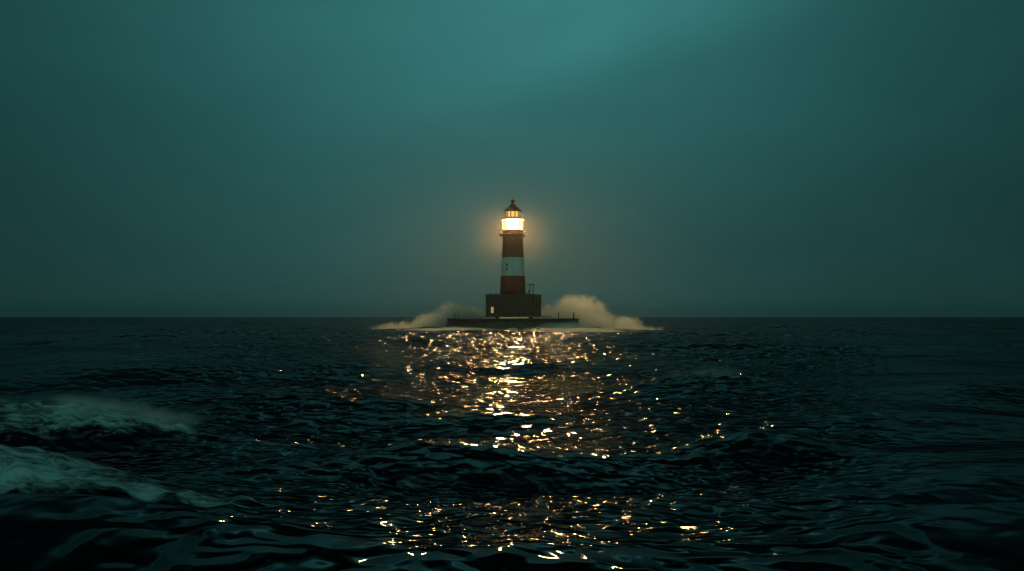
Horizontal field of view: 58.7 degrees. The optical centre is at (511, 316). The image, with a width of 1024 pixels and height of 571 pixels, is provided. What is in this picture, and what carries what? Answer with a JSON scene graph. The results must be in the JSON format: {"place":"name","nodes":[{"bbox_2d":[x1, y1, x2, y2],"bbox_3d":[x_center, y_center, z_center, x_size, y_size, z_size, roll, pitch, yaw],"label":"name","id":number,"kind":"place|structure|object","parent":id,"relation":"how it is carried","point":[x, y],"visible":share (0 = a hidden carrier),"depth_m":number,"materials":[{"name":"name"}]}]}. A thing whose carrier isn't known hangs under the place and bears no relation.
{"place":"outdoors","nodes":[
{"label":"outdoors","id":0,"kind":"place"},
{"bbox_2d":[0,317,1023,570],"bbox_3d":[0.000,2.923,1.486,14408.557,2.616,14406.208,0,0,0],"label":"sea","id":1,"kind":"structure","parent":0,"point":[436,443],"depth_m":21.23,"materials":[{"name":"liquid"}]},
{"bbox_2d":[446,316,579,329],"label":"sea platform","id":2,"kind":"structure","parent":1,"relation":"in","point":[496,323],"depth_m":200.31,"materials":[{"name":"concrete"}]},
{"bbox_2d":[485,292,541,315],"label":"keepers house","id":3,"kind":"structure","parent":2,"relation":"on","point":[527,304],"depth_m":208.08,"materials":[{"name":"concrete"}]},
{"bbox_2d":[499,199,526,293],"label":"lighthouse","id":4,"kind":"object","parent":3,"relation":"on","point":[512,280],"visible":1,"depth_m":211.12,"materials":[{"name":"red paint"}]},
{"bbox_2d":[0,0,1023,316],"label":"sky","id":5,"kind":"structure","parent":0,"point":[159,158],"materials":[{"name":"teal"}]}
]}

